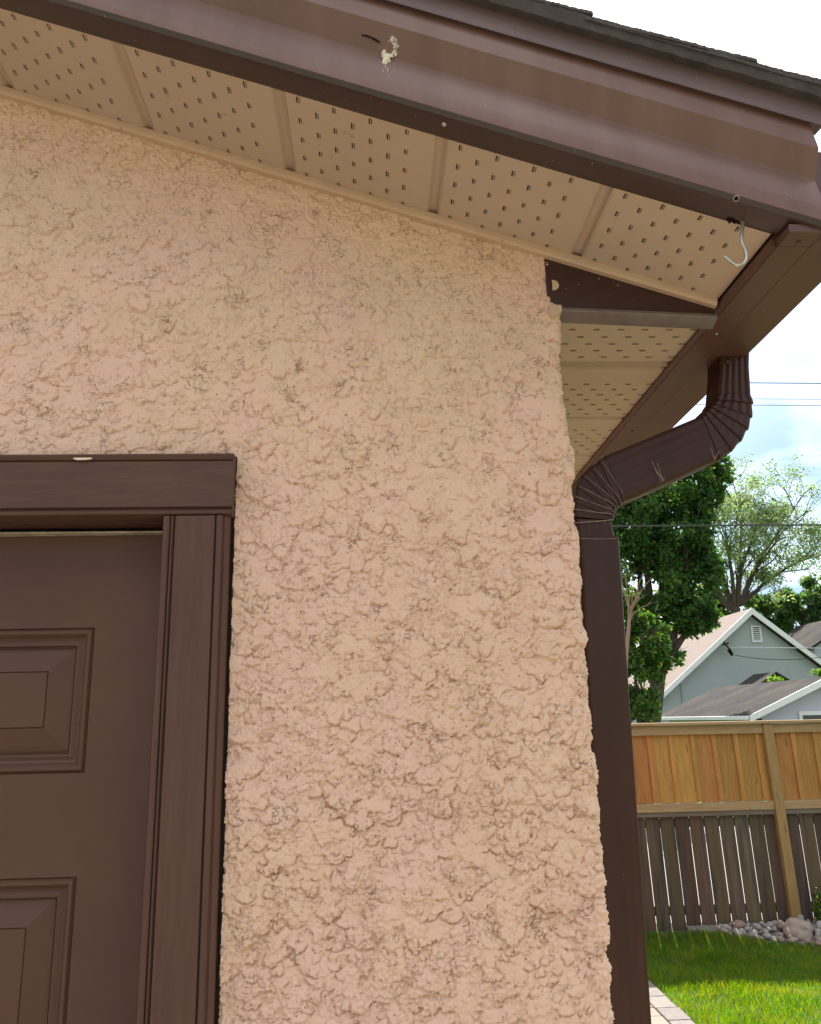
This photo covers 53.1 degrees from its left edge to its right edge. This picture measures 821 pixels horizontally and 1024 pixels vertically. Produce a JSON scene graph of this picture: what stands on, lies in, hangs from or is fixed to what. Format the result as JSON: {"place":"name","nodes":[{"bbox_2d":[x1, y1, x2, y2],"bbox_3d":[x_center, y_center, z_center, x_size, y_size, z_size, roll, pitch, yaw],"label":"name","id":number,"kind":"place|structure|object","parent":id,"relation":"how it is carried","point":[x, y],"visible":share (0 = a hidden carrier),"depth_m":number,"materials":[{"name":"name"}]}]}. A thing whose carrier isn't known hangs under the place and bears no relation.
{"place":"outdoors","nodes":[
{"label":"outdoors","id":0,"kind":"place"},
{"bbox_2d":[649,981,694,1023],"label":"path","id":1,"kind":"structure","parent":0,"point":[664,1009],"depth_m":5.34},
{"bbox_2d":[547,0,820,646],"label":"sky","id":2,"kind":"structure","parent":0,"point":[785,35],"materials":[{"name":"white"}]},
{"bbox_2d":[612,524,820,526],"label":"utility line","id":3,"kind":"object","parent":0,"point":[720,525],"visible":0.25,"depth_m":10.98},
{"bbox_2d":[644,799,820,1023],"bbox_3d":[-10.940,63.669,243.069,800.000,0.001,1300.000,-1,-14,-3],"label":"ground","id":4,"kind":"structure","parent":0,"point":[666,933],"depth_m":6.07,"materials":[{"name":"green plant"}]},
{"bbox_2d":[0,0,820,1023],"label":"garage","id":5,"kind":"structure","parent":4,"relation":"on","point":[366,366],"depth_m":1.51,"materials":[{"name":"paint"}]},
{"bbox_2d":[0,535,161,1023],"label":"door","id":6,"kind":"structure","parent":5,"relation":"in","point":[79,614],"depth_m":1.48,"materials":[{"name":"paint"}]},
{"bbox_2d":[723,221,747,266],"bbox_3d":[0.562,-0.485,1.434,0.046,0.128,0.006,-1,-14,-3],"label":"hook","id":7,"kind":"object","parent":5,"relation":"hanging from","point":[731,262],"visible":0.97,"depth_m":1.42,"materials":[{"name":"metal"}]},
{"bbox_2d":[622,586,686,726],"bbox_3d":[4.639,3.669,16.297,1.269,4.452,1.418,12,-19,-42],"label":"lilac bush","id":8,"kind":"object","parent":4,"relation":"on","point":[649,660],"visible":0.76,"depth_m":16.26,"materials":[{"name":"green plant"}]},
{"bbox_2d":[621,568,656,669],"bbox_3d":[4.407,2.413,15.715,0.950,2.771,0.491,2,-15,-12],"label":"dead branch","id":9,"kind":"object","parent":8,"relation":"attached to","point":[630,608],"visible":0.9,"depth_m":15.85,"materials":[{"name":"brown wood"}]},
{"bbox_2d":[612,455,741,722],"bbox_3d":[6.963,2.697,23.851,6.189,10.035,4.276,-1,-14,-3],"label":"shade tree","id":10,"kind":"object","parent":4,"relation":"on","point":[676,562],"visible":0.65,"depth_m":23.76,"materials":[{"name":"green plant"}]},
{"bbox_2d":[685,591,730,618],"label":"leafy tree","id":11,"kind":"object","parent":4,"relation":"on","point":[722,607],"visible":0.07,"depth_m":56.91,"materials":[{"name":"green plant"}]},
{"bbox_2d":[628,608,820,722],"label":"house","id":12,"kind":"structure","parent":4,"relation":"on","point":[711,661],"depth_m":31.98,"materials":[{"name":"grey"}]},
{"bbox_2d":[730,647,820,648],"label":"service cable","id":13,"kind":"object","parent":12,"relation":"attached to","point":[774,647],"visible":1,"depth_m":31.04,"materials":[{"name":"black rubber"}]},
{"bbox_2d":[735,655,820,659],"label":"service cable","id":14,"kind":"object","parent":12,"relation":"attached to","point":[779,659],"visible":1,"depth_m":30.91,"materials":[{"name":"black rubber"}]},
{"bbox_2d":[631,719,820,931],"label":"fence","id":15,"kind":"object","parent":4,"relation":"on","point":[754,765],"visible":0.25,"depth_m":7.66,"materials":[{"name":"brown wood"}]},
{"bbox_2d":[680,450,820,613],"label":"airy tree","id":16,"kind":"object","parent":4,"relation":"on","point":[739,596],"visible":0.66,"depth_m":48.81,"materials":[{"name":"green plant"}]},
{"bbox_2d":[687,922,818,947],"bbox_3d":[3.607,3.640,6.982,2.200,0.080,0.962,-1,-14,-3],"label":"stone bed","id":17,"kind":"object","parent":4,"relation":"on","point":[706,927],"visible":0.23,"depth_m":7.30,"materials":[{"name":"stone"}]},
{"bbox_2d":[721,924,730,929],"bbox_3d":[2.816,3.698,7.319,0.093,0.053,0.065,4,3,43],"label":"rock","id":18,"kind":"object","parent":17,"relation":"on","point":[727,926],"visible":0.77,"depth_m":7.30,"materials":[{"name":"grey stone"}]},
{"bbox_2d":[733,919,745,928],"bbox_3d":[2.932,3.680,7.329,0.110,0.073,0.129,0,-8,33],"label":"rock","id":19,"kind":"object","parent":17,"relation":"on","point":[738,924],"visible":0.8,"depth_m":7.30,"materials":[{"name":"beige stone"}]},
{"bbox_2d":[735,930,743,936],"bbox_3d":[2.856,3.664,7.138,0.074,0.047,0.067,15,-6,-8],"label":"rock","id":20,"kind":"object","parent":17,"relation":"on","point":[737,932],"visible":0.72,"depth_m":7.13,"materials":[{"name":"grey stone"}]},
{"bbox_2d":[744,926,750,931],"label":"rock","id":21,"kind":"object","parent":17,"relation":"on","point":[747,928],"visible":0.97,"depth_m":7.22,"materials":[{"name":"grey stone"}]},
{"bbox_2d":[752,923,761,929],"bbox_3d":[3.072,3.663,7.269,0.068,0.054,0.084,11,-17,-39],"label":"rock","id":22,"kind":"object","parent":17,"relation":"on","point":[757,926],"visible":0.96,"depth_m":7.25,"materials":[{"name":"grey stone"}]},
{"bbox_2d":[761,928,768,933],"bbox_3d":[3.076,3.630,7.117,0.058,0.046,0.072,0,-28,-19],"label":"rock","id":23,"kind":"object","parent":17,"relation":"on","point":[764,930],"visible":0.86,"depth_m":7.11,"materials":[{"name":"grey stone"}]},
{"bbox_2d":[764,934,771,938],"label":"rock","id":24,"kind":"object","parent":17,"relation":"on","point":[768,936],"visible":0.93,"depth_m":7.00,"materials":[{"name":"grey stone"}]},
{"bbox_2d":[765,921,772,926],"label":"rock","id":25,"kind":"object","parent":17,"relation":"on","point":[769,924],"visible":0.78,"depth_m":7.30,"materials":[{"name":"grey stone"}]},
{"bbox_2d":[776,922,784,929],"bbox_3d":[3.259,3.638,7.223,0.083,0.055,0.097,-12,-10,-34],"label":"rock","id":26,"kind":"object","parent":17,"relation":"on","point":[780,925],"visible":0.68,"depth_m":7.21,"materials":[{"name":"beige stone"}]},
{"bbox_2d":[783,918,813,940],"bbox_3d":[3.332,3.584,7.075,0.237,0.163,0.243,-12,-18,37],"label":"boulder","id":27,"kind":"object","parent":17,"relation":"on","point":[799,929],"visible":0.88,"depth_m":7.00,"materials":[{"name":"stone"}]},
{"bbox_2d":[802,937,811,944],"bbox_3d":[3.307,3.579,6.854,0.076,0.050,0.089,15,-25,1],"label":"rock","id":28,"kind":"object","parent":17,"relation":"on","point":[804,940],"visible":0.87,"depth_m":6.83,"materials":[{"name":"grey stone"}]},
{"bbox_2d":[811,885,820,923],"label":"shrub","id":29,"kind":"object","parent":17,"relation":"on","point":[817,906],"visible":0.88,"depth_m":7.25,"materials":[{"name":"green plant"}]},
{"bbox_2d":[815,920,820,928],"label":"rock","id":30,"kind":"object","parent":17,"relation":"on","point":[818,924],"visible":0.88,"depth_m":7.12,"materials":[{"name":"grey stone"}]},
{"bbox_2d":[767,675,783,681],"bbox_3d":[12.747,7.176,28.174,0.710,3.144,0.464,-1,-14,-3],"label":"sapling","id":31,"kind":"object","parent":4,"relation":"on","point":[775,679],"visible":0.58,"depth_m":28.46,"materials":[{"name":"green plant"}]},
{"bbox_2d":[742,572,820,633],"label":"leafy tree","id":32,"kind":"object","parent":4,"relation":"on","point":[789,614],"visible":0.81,"depth_m":54.25,"materials":[{"name":"green plant"}]},
{"bbox_2d":[808,668,820,676],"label":"sapling","id":33,"kind":"object","parent":4,"relation":"on","point":[816,671],"visible":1,"depth_m":28.62,"materials":[{"name":"green plant"}]},
{"bbox_2d":[645,825,820,923],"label":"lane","id":34,"kind":"structure","parent":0,"point":[709,868],"depth_m":10.41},
{"bbox_2d":[661,677,820,725],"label":"neighbour garage","id":35,"kind":"structure","parent":0,"point":[798,699],"depth_m":21.80,"materials":[{"name":"grey"}]},
{"bbox_2d":[798,711,820,722],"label":"window","id":36,"kind":"structure","parent":35,"relation":"in","point":[803,715],"depth_m":20.59,"materials":[{"name":"white glass"}]},
{"bbox_2d":[696,404,820,405],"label":"power line","id":37,"kind":"object","parent":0,"point":[779,405],"visible":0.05,"depth_m":27.82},
{"bbox_2d":[739,672,789,684],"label":"shed","id":38,"kind":"structure","parent":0,"point":[757,678],"depth_m":29.38,"materials":[{"name":"grey"}]},
{"bbox_2d":[750,382,820,383],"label":"power line","id":39,"kind":"object","parent":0,"point":[784,383],"visible":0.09,"depth_m":28.01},
{"bbox_2d":[787,621,820,658],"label":"house","id":40,"kind":"structure","parent":0,"point":[807,635],"depth_m":48.16,"materials":[{"name":"grey"}]}
]}

